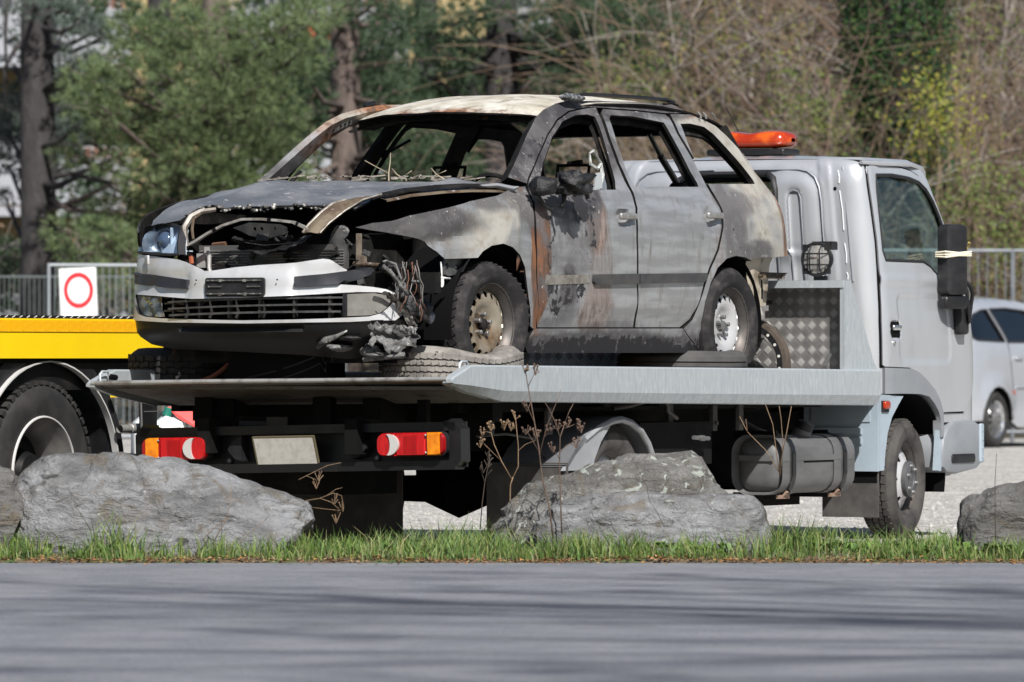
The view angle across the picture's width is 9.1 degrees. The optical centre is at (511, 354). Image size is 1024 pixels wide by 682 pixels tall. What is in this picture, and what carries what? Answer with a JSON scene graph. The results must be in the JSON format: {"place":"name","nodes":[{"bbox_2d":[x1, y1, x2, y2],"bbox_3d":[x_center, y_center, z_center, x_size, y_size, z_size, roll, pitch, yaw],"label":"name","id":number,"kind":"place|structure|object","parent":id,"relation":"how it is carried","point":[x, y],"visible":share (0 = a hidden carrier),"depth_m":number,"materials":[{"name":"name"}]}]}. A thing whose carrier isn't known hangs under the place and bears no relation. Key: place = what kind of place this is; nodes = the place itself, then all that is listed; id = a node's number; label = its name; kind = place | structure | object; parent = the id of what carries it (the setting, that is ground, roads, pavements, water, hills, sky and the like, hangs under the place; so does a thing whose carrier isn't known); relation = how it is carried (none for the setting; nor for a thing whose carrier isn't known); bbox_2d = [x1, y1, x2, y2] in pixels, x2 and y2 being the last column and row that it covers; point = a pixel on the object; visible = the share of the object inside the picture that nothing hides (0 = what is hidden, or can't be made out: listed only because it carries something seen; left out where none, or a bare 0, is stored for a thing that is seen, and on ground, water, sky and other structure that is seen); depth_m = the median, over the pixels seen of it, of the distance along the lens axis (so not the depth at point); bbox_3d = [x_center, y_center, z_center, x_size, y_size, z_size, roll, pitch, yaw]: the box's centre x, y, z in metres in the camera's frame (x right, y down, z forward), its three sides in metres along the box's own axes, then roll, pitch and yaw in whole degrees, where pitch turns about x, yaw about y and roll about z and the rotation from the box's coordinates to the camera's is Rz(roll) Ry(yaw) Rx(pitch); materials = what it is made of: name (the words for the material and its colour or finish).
{"place":"outdoors","nodes":[
{"label":"outdoors","id":0,"kind":"place"},
{"bbox_2d":[0,563,1023,681],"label":"road","id":1,"kind":"structure","parent":0,"point":[509,622],"depth_m":22.43,"materials":[{"name":"grey asphalt"}]},
{"bbox_2d":[0,507,1023,562],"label":"verge","id":2,"kind":"structure","parent":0,"point":[633,560],"depth_m":28.90,"materials":[{"name":"green plant"}]},
{"bbox_2d":[0,466,24,553],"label":"boulder","id":3,"kind":"object","parent":2,"relation":"on","point":[12,505],"visible":0.59,"depth_m":29.20,"materials":[{"name":"grey stone"}]},
{"bbox_2d":[11,452,314,555],"bbox_3d":[-1.633,0.736,29.549,1.444,0.578,0.823,0,0,0],"label":"boulder","id":4,"kind":"object","parent":2,"relation":"on","point":[168,496],"visible":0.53,"depth_m":29.24,"materials":[{"name":"grey stone"}]},
{"bbox_2d":[213,487,264,549],"bbox_3d":[-1.258,0.739,29.027,0.294,0.306,0.027,0,0,-7],"label":"dry weed","id":5,"kind":"object","parent":2,"relation":"on","point":[230,517],"visible":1,"depth_m":29.03,"materials":[{"name":"brown plant"}]},
{"bbox_2d":[299,463,337,488],"bbox_3d":[-0.882,0.558,29.401,0.197,0.123,0.041,0,0,0],"label":"dry weed","id":6,"kind":"object","parent":2,"relation":"on","point":[318,478],"visible":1,"depth_m":29.40,"materials":[{"name":"brown plant"}]},
{"bbox_2d":[304,487,343,522],"bbox_3d":[-0.863,0.695,29.401,0.185,0.167,0.039,0,0,0],"label":"dry weed","id":7,"kind":"object","parent":2,"relation":"on","point":[336,519],"visible":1,"depth_m":29.40,"materials":[{"name":"brown plant"}]},
{"bbox_2d":[479,451,492,529],"bbox_3d":[-0.120,0.634,29.900,0.068,0.369,0.045,0,0,0],"label":"dry weed","id":8,"kind":"object","parent":2,"relation":"on","point":[488,464],"visible":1,"depth_m":29.89,"materials":[{"name":"brown plant"}]},
{"bbox_2d":[476,410,535,500],"bbox_3d":[-0.029,0.551,29.950,0.278,0.584,0.051,0,0,0],"label":"dry weed","id":9,"kind":"object","parent":2,"relation":"on","point":[489,427],"visible":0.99,"depth_m":29.95,"materials":[{"name":"brown plant"}]},
{"bbox_2d":[0,550,1023,564],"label":"leaf litter","id":10,"kind":"object","parent":2,"relation":"on","point":[431,559],"visible":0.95,"depth_m":28.85,"materials":[{"name":"dry brown leaves"}]},
{"bbox_2d":[521,363,561,539],"bbox_3d":[0.135,0.444,29.201,0.188,0.808,0.050,0,0,0],"label":"dry weed","id":11,"kind":"object","parent":2,"relation":"on","point":[524,431],"visible":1,"depth_m":29.20,"materials":[{"name":"brown plant"}]},
{"bbox_2d":[545,403,584,532],"bbox_3d":[0.243,0.520,29.250,0.185,0.597,0.047,0,0,0],"label":"dry weed","id":12,"kind":"object","parent":2,"relation":"on","point":[578,425],"visible":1,"depth_m":29.25,"materials":[{"name":"brown plant"}]},
{"bbox_2d":[490,450,728,549],"bbox_3d":[0.522,0.737,29.849,1.298,0.579,0.705,0,0,0],"label":"boulder","id":13,"kind":"object","parent":2,"relation":"on","point":[526,507],"visible":0.36,"depth_m":29.64,"materials":[{"name":"grey stone"}]},
{"bbox_2d":[525,491,772,553],"bbox_3d":[0.630,0.817,29.501,1.227,0.378,0.467,0,0,0],"label":"boulder","id":14,"kind":"object","parent":2,"relation":"on","point":[728,514],"visible":0.46,"depth_m":29.34,"materials":[{"name":"grey stone"}]},
{"bbox_2d":[739,404,791,475],"bbox_3d":[1.197,0.405,30.197,0.247,0.338,0.037,0,0,0],"label":"dry weed","id":15,"kind":"object","parent":2,"relation":"on","point":[779,470],"visible":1,"depth_m":30.20,"materials":[{"name":"brown plant"}]},
{"bbox_2d":[956,481,1023,554],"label":"boulder","id":16,"kind":"object","parent":2,"relation":"on","point":[977,511],"visible":0.54,"depth_m":29.39,"materials":[{"name":"grey stone"}]},
{"bbox_2d":[111,0,1023,436],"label":"bank","id":17,"kind":"structure","parent":0,"point":[135,410],"depth_m":95.98,"materials":[{"name":"green plant"}]},
{"bbox_2d":[0,221,137,318],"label":"conifer tree","id":18,"kind":"object","parent":17,"relation":"on","point":[7,265],"visible":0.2,"depth_m":89.70,"materials":[{"name":"green plant"}]},
{"bbox_2d":[0,0,139,318],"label":"conifer tree","id":19,"kind":"object","parent":17,"relation":"on","point":[38,46],"visible":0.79,"depth_m":83.81,"materials":[{"name":"green plant"}]},
{"bbox_2d":[0,86,175,414],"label":"leafless shrub","id":20,"kind":"object","parent":17,"relation":"on","point":[111,310],"visible":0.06,"depth_m":87.69,"materials":[{"name":"brown plant"}]},
{"bbox_2d":[0,192,198,408],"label":"leafless shrub","id":21,"kind":"object","parent":17,"relation":"on","point":[2,225],"visible":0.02,"depth_m":88.40,"materials":[{"name":"brown plant"}]},
{"bbox_2d":[53,0,270,259],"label":"conifer tree","id":22,"kind":"object","parent":17,"relation":"on","point":[85,184],"visible":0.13,"depth_m":95.89,"materials":[{"name":"green plant"}]},
{"bbox_2d":[2,74,374,409],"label":"leafless shrub","id":23,"kind":"object","parent":17,"relation":"on","point":[175,198],"visible":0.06,"depth_m":87.71,"materials":[{"name":"brown plant"}]},
{"bbox_2d":[35,0,349,312],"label":"conifer tree","id":24,"kind":"object","parent":17,"relation":"on","point":[210,128],"visible":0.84,"depth_m":81.45,"materials":[{"name":"green plant"}]},
{"bbox_2d":[0,0,594,315],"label":"apartment building","id":25,"kind":"structure","parent":17,"relation":"on","point":[5,218],"depth_m":117.69,"materials":[{"name":"grey"}]},
{"bbox_2d":[0,240,123,304],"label":"window","id":26,"kind":"structure","parent":25,"relation":"in","point":[13,240],"depth_m":118.96,"materials":[{"name":"grey"}]},
{"bbox_2d":[0,92,123,157],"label":"window","id":27,"kind":"structure","parent":25,"relation":"in","point":[9,107],"depth_m":118.96,"materials":[{"name":"grey"}]},
{"bbox_2d":[0,0,123,56],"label":"window","id":28,"kind":"structure","parent":25,"relation":"in","point":[1,1],"depth_m":118.96,"materials":[{"name":"grey"}]},
{"bbox_2d":[256,99,373,157],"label":"window","id":29,"kind":"structure","parent":25,"relation":"in","point":[324,151],"depth_m":118.96,"materials":[{"name":"grey"}]},
{"bbox_2d":[245,0,398,55],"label":"window","id":30,"kind":"structure","parent":25,"relation":"in","point":[272,1],"depth_m":118.96,"materials":[{"name":"grey"}]},
{"bbox_2d":[517,0,593,7],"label":"window","id":31,"kind":"structure","parent":25,"relation":"in","point":[520,4],"depth_m":118.96,"materials":[{"name":"grey"}]},
{"bbox_2d":[178,0,485,181],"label":"conifer tree","id":32,"kind":"object","parent":17,"relation":"on","point":[406,101],"visible":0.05,"depth_m":98.74,"materials":[{"name":"green plant"}]},
{"bbox_2d":[238,0,486,371],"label":"conifer tree","id":33,"kind":"object","parent":17,"relation":"on","point":[346,84],"visible":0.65,"depth_m":87.74,"materials":[{"name":"green plant"}]},
{"bbox_2d":[406,0,641,181],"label":"conifer tree","id":34,"kind":"object","parent":17,"relation":"on","point":[472,48],"visible":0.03,"depth_m":100.22,"materials":[{"name":"green plant"}]},
{"bbox_2d":[386,0,699,183],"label":"conifer tree","id":35,"kind":"object","parent":17,"relation":"on","point":[496,56],"visible":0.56,"depth_m":90.98,"materials":[{"name":"green plant"}]},
{"bbox_2d":[112,0,1019,429],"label":"ground cover","id":36,"kind":"object","parent":17,"relation":"on","point":[626,148],"visible":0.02,"depth_m":95.04,"materials":[{"name":"green plant"}]},
{"bbox_2d":[432,0,768,189],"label":"leafless shrub","id":37,"kind":"object","parent":17,"relation":"on","point":[722,94],"visible":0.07,"depth_m":88.91,"materials":[{"name":"brown plant"}]},
{"bbox_2d":[320,0,881,180],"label":"leafless shrub","id":38,"kind":"object","parent":17,"relation":"on","point":[701,68],"visible":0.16,"depth_m":94.57,"materials":[{"name":"brown plant"}]},
{"bbox_2d":[370,0,937,258],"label":"leafless shrub","id":39,"kind":"object","parent":17,"relation":"on","point":[691,42],"visible":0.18,"depth_m":88.48,"materials":[{"name":"brown plant"}]},
{"bbox_2d":[483,0,838,171],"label":"leafless shrub","id":40,"kind":"object","parent":17,"relation":"on","point":[667,31],"visible":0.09,"depth_m":94.70,"materials":[{"name":"brown plant"}]},
{"bbox_2d":[570,11,770,160],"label":"leafy shrub","id":41,"kind":"object","parent":17,"relation":"on","point":[635,82],"visible":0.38,"depth_m":88.36,"materials":[{"name":"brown plant"}]},
{"bbox_2d":[345,0,1023,300],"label":"leafless shrub","id":42,"kind":"object","parent":17,"relation":"on","point":[625,93],"visible":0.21,"depth_m":82.20,"materials":[{"name":"brown plant"}]},
{"bbox_2d":[410,136,1022,300],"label":"leafless shrub","id":43,"kind":"object","parent":17,"relation":"on","point":[583,144],"visible":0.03,"depth_m":80.92,"materials":[{"name":"brown plant"}]},
{"bbox_2d":[645,0,829,183],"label":"leafy shrub","id":44,"kind":"object","parent":17,"relation":"on","point":[731,50],"visible":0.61,"depth_m":87.92,"materials":[{"name":"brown plant"}]},
{"bbox_2d":[565,62,931,242],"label":"leafless shrub","id":45,"kind":"object","parent":17,"relation":"on","point":[688,143],"visible":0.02,"depth_m":78.19,"materials":[{"name":"brown plant"}]},
{"bbox_2d":[476,0,1023,273],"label":"leafless shrub","id":46,"kind":"object","parent":17,"relation":"on","point":[689,140],"visible":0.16,"depth_m":87.88,"materials":[{"name":"brown plant"}]},
{"bbox_2d":[495,1,1022,295],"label":"leafless shrub","id":47,"kind":"object","parent":17,"relation":"on","point":[758,130],"visible":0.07,"depth_m":83.30,"materials":[{"name":"brown plant"}]},
{"bbox_2d":[496,0,1023,295],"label":"leafless shrub","id":48,"kind":"object","parent":17,"relation":"on","point":[869,71],"visible":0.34,"depth_m":82.02,"materials":[{"name":"brown plant"}]},
{"bbox_2d":[667,0,869,133],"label":"leafless shrub","id":49,"kind":"object","parent":17,"relation":"on","point":[757,27],"visible":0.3,"depth_m":94.86,"materials":[{"name":"brown plant"}]},
{"bbox_2d":[530,0,1023,293],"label":"leafless shrub","id":50,"kind":"object","parent":17,"relation":"on","point":[831,147],"visible":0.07,"depth_m":83.31,"materials":[{"name":"brown plant"}]},
{"bbox_2d":[535,0,1023,297],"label":"leafless shrub","id":51,"kind":"object","parent":17,"relation":"on","point":[817,152],"visible":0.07,"depth_m":81.35,"materials":[{"name":"brown plant"}]},
{"bbox_2d":[537,0,1023,243],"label":"leafless shrub","id":52,"kind":"object","parent":17,"relation":"on","point":[713,88],"visible":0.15,"depth_m":89.02,"materials":[{"name":"brown plant"}]},
{"bbox_2d":[549,0,1023,301],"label":"leafless shrub","id":53,"kind":"object","parent":17,"relation":"on","point":[888,208],"visible":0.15,"depth_m":79.02,"materials":[{"name":"brown plant"}]},
{"bbox_2d":[573,0,1021,108],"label":"leafless shrub","id":54,"kind":"object","parent":17,"relation":"on","point":[755,55],"visible":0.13,"depth_m":95.25,"materials":[{"name":"brown plant"}]},
{"bbox_2d":[572,0,1023,428],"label":"leafless shrub","id":55,"kind":"object","parent":17,"relation":"on","point":[1007,268],"visible":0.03,"depth_m":79.29,"materials":[{"name":"brown plant"}]},
{"bbox_2d":[594,1,1023,297],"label":"leafless shrub","id":56,"kind":"object","parent":17,"relation":"on","point":[961,91],"visible":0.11,"depth_m":84.92,"materials":[{"name":"brown plant"}]},
{"bbox_2d":[596,0,1023,148],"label":"leafless shrub","id":57,"kind":"object","parent":17,"relation":"on","point":[831,1],"visible":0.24,"depth_m":94.41,"materials":[{"name":"brown plant"}]},
{"bbox_2d":[633,1,1022,259],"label":"leafless shrub","id":58,"kind":"object","parent":17,"relation":"on","point":[838,115],"visible":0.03,"depth_m":89.31,"materials":[{"name":"brown plant"}]},
{"bbox_2d":[654,0,1023,198],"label":"leafless shrub","id":59,"kind":"object","parent":17,"relation":"on","point":[709,21],"visible":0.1,"depth_m":88.90,"materials":[{"name":"brown plant"}]},
{"bbox_2d":[659,0,1023,242],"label":"leafless shrub","id":60,"kind":"object","parent":17,"relation":"on","point":[1009,79],"visible":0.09,"depth_m":88.37,"materials":[{"name":"brown plant"}]},
{"bbox_2d":[674,0,1014,113],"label":"leafless shrub","id":61,"kind":"object","parent":17,"relation":"on","point":[968,14],"visible":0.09,"depth_m":94.98,"materials":[{"name":"brown plant"}]},
{"bbox_2d":[669,0,1023,147],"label":"leafless shrub","id":62,"kind":"object","parent":17,"relation":"on","point":[962,42],"visible":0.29,"depth_m":94.68,"materials":[{"name":"brown plant"}]},
{"bbox_2d":[742,47,961,239],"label":"leafy shrub","id":63,"kind":"object","parent":17,"relation":"on","point":[817,103],"visible":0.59,"depth_m":82.62,"materials":[{"name":"green plant"}]},
{"bbox_2d":[680,0,1023,248],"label":"leafless shrub","id":64,"kind":"object","parent":17,"relation":"on","point":[682,48],"visible":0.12,"depth_m":88.86,"materials":[{"name":"brown plant"}]},
{"bbox_2d":[686,0,1023,297],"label":"leafless shrub","id":65,"kind":"object","parent":17,"relation":"on","point":[821,127],"visible":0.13,"depth_m":82.73,"materials":[{"name":"brown plant"}]},
{"bbox_2d":[691,0,1023,110],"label":"leafless shrub","id":66,"kind":"object","parent":17,"relation":"on","point":[983,34],"visible":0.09,"depth_m":94.66,"materials":[{"name":"brown plant"}]},
{"bbox_2d":[697,0,1023,258],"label":"leafless shrub","id":67,"kind":"object","parent":17,"relation":"on","point":[1012,5],"visible":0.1,"depth_m":88.79,"materials":[{"name":"brown plant"}]},
{"bbox_2d":[697,1,1023,142],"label":"leafless shrub","id":68,"kind":"object","parent":17,"relation":"on","point":[740,83],"visible":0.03,"depth_m":94.17,"materials":[{"name":"brown plant"}]},
{"bbox_2d":[712,0,1023,298],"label":"leafless shrub","id":69,"kind":"object","parent":17,"relation":"on","point":[972,117],"visible":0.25,"depth_m":83.05,"materials":[{"name":"brown plant"}]},
{"bbox_2d":[732,92,1023,301],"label":"leafless shrub","id":70,"kind":"object","parent":17,"relation":"on","point":[890,213],"visible":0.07,"depth_m":80.14,"materials":[{"name":"brown plant"}]},
{"bbox_2d":[766,43,1022,429],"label":"leafless shrub","id":71,"kind":"object","parent":17,"relation":"on","point":[976,231],"visible":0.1,"depth_m":79.61,"materials":[{"name":"brown plant"}]},
{"bbox_2d":[829,0,962,259],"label":"ivy clad trunk","id":72,"kind":"object","parent":17,"relation":"on","point":[892,13],"visible":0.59,"depth_m":82.77,"materials":[{"name":"green plant"}]},
{"bbox_2d":[840,0,1023,298],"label":"leafless shrub","id":73,"kind":"object","parent":17,"relation":"on","point":[995,152],"visible":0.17,"depth_m":83.68,"materials":[{"name":"brown plant"}]},
{"bbox_2d":[859,33,1012,275],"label":"leafy shrub","id":74,"kind":"object","parent":17,"relation":"on","point":[933,112],"visible":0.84,"depth_m":81.40,"materials":[{"name":"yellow plant"}]},
{"bbox_2d":[850,156,1022,299],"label":"leafless shrub","id":75,"kind":"object","parent":17,"relation":"on","point":[934,264],"visible":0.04,"depth_m":79.88,"materials":[{"name":"brown plant"}]},
{"bbox_2d":[886,123,1023,297],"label":"leafless shrub","id":76,"kind":"object","parent":17,"relation":"on","point":[1014,225],"visible":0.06,"depth_m":84.25,"materials":[{"name":"brown plant"}]},
{"bbox_2d":[893,185,1022,437],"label":"leafless shrub","id":77,"kind":"object","parent":17,"relation":"on","point":[979,254],"visible":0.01,"depth_m":80.26,"materials":[{"name":"brown plant"}]},
{"bbox_2d":[910,128,1023,302],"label":"leafy shrub","id":78,"kind":"object","parent":17,"relation":"on","point":[977,186],"visible":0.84,"depth_m":79.26,"materials":[{"name":"green plant"}]},
{"bbox_2d":[921,0,1023,98],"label":"leafless shrub","id":79,"kind":"object","parent":17,"relation":"on","point":[1000,29],"visible":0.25,"depth_m":94.86,"materials":[{"name":"brown plant"}]},
{"bbox_2d":[923,180,1023,429],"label":"leafy shrub","id":80,"kind":"object","parent":17,"relation":"on","point":[998,247],"visible":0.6,"depth_m":78.91,"materials":[{"name":"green plant"}]},
{"bbox_2d":[926,0,1023,295],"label":"leafy shrub","id":81,"kind":"object","parent":17,"relation":"on","point":[989,37],"visible":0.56,"depth_m":85.97,"materials":[{"name":"green plant"}]},
{"bbox_2d":[937,0,1023,259],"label":"leafless shrub","id":82,"kind":"object","parent":17,"relation":"on","point":[1014,138],"visible":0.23,"depth_m":88.22,"materials":[{"name":"brown plant"}]},
{"bbox_2d":[122,438,1023,545],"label":"gravel lot","id":83,"kind":"structure","parent":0,"point":[1008,464],"depth_m":42.51,"materials":[{"name":"grey gravel"}]},
{"bbox_2d":[0,315,162,475],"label":"yellow truck","id":84,"kind":"object","parent":83,"relation":"on","point":[51,403],"visible":0.42,"depth_m":33.17,"materials":[{"name":"paint"}]},
{"bbox_2d":[47,263,183,437],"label":"metal fence","id":85,"kind":"object","parent":83,"relation":"on","point":[55,265],"visible":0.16,"depth_m":70.31,"materials":[{"name":"grey metal"}]},
{"bbox_2d":[59,267,97,315],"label":"round sign","id":86,"kind":"object","parent":85,"relation":"attached to","point":[78,291],"visible":1,"depth_m":70.00,"materials":[{"name":"white metal"}]},
{"bbox_2d":[0,276,346,426],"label":"metal fence","id":87,"kind":"object","parent":83,"relation":"on","point":[44,277],"visible":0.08,"depth_m":76.76,"materials":[{"name":"grey metal"}]},
{"bbox_2d":[86,107,983,544],"bbox_3d":[0.326,-0.170,33.884,2.138,2.462,6.412,0,0,29],"label":"tow truck","id":88,"kind":"object","parent":83,"relation":"on","point":[872,387],"visible":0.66,"depth_m":34.02,"materials":[{"name":"silver metal"}]},
{"bbox_2d":[128,348,225,379],"bbox_3d":[-1.574,0.067,32.332,0.733,0.201,0.733,0,0,0],"label":"flat tyre","id":89,"kind":"object","parent":88,"relation":"on","point":[163,363],"visible":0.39,"depth_m":32.00,"materials":[{"name":"rubber"}]},
{"bbox_2d":[201,363,228,378],"bbox_3d":[-1.454,0.085,31.585,0.183,0.110,0.024,0,0,29],"label":"tow hook","id":90,"kind":"object","parent":88,"relation":"on","point":[218,372],"visible":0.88,"depth_m":31.57,"materials":[{"name":"brown metal"}]},
{"bbox_2d":[223,353,344,378],"bbox_3d":[-1.127,0.068,31.461,0.570,0.165,0.240,0,0,29],"label":"wedge block","id":91,"kind":"object","parent":88,"relation":"on","point":[259,366],"depth_m":31.35,"materials":[{"name":"black rubber"}]},
{"bbox_2d":[379,345,523,376],"bbox_3d":[-0.300,0.055,31.529,0.715,0.202,0.716,0,0,0],"label":"flat tyre","id":92,"kind":"object","parent":88,"relation":"on","point":[429,361],"visible":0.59,"depth_m":31.22,"materials":[{"name":"rubber"}]},
{"bbox_2d":[133,93,787,362],"bbox_3d":[-0.190,-0.649,32.934,1.993,1.423,4.306,0,0,29],"label":"burnt car","id":93,"kind":"object","parent":88,"relation":"on","point":[526,256],"visible":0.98,"depth_m":32.00,"materials":[{"name":"metal"}]},
{"bbox_2d":[616,350,747,367],"bbox_3d":[0.896,0.067,33.719,0.691,0.186,0.691,0,0,0],"label":"flat tyre","id":94,"kind":"object","parent":88,"relation":"on","point":[722,359],"visible":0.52,"depth_m":33.43,"materials":[{"name":"grey rubber"}]},
{"bbox_2d":[716,320,790,410],"bbox_3d":[1.270,0.055,34.578,0.500,0.500,0.064,0,0,29],"label":"bolted ring","id":95,"kind":"object","parent":88,"relation":"on","point":[773,335],"visible":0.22,"depth_m":34.47,"materials":[{"name":"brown metal"}]},
{"bbox_3d":[-1.950,0.580,36.520,0.700,0.030,0.250,0,0,0],"label":"rack shelf","id":96,"kind":"object","parent":88,"relation":"on","visible":0},
{"bbox_2d":[131,417,158,453],"bbox_3d":[-2.077,0.432,36.494,0.173,0.266,0.138,0,0,-15],"label":"canister","id":97,"kind":"object","parent":96,"relation":"on","point":[133,447],"visible":0.09,"depth_m":36.46,"materials":[{"name":"white plastic"}]},
{"bbox_2d":[157,407,183,427],"bbox_3d":[-1.952,0.432,36.514,0.173,0.266,0.138,0,0,-15],"label":"canister","id":98,"kind":"object","parent":96,"relation":"on","point":[166,420],"visible":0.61,"depth_m":36.47,"materials":[{"name":"white plastic"}]},
{"bbox_2d":[169,407,194,426],"bbox_3d":[-1.829,0.369,36.506,0.276,0.167,0.088,0,0,13],"label":"red panel","id":99,"kind":"object","parent":98,"relation":"attached to","point":[186,416],"visible":0.18,"depth_m":36.48,"materials":[{"name":"plastic"}]},
{"bbox_2d":[884,249,1023,441],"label":"metal fence","id":100,"kind":"object","parent":83,"relation":"on","point":[1012,431],"visible":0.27,"depth_m":74.12,"materials":[{"name":"grey metal"}]},
{"bbox_2d":[969,295,1023,447],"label":"parked car","id":101,"kind":"object","parent":83,"relation":"on","point":[997,327],"visible":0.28,"depth_m":69.97,"materials":[{"name":"silver metal"}]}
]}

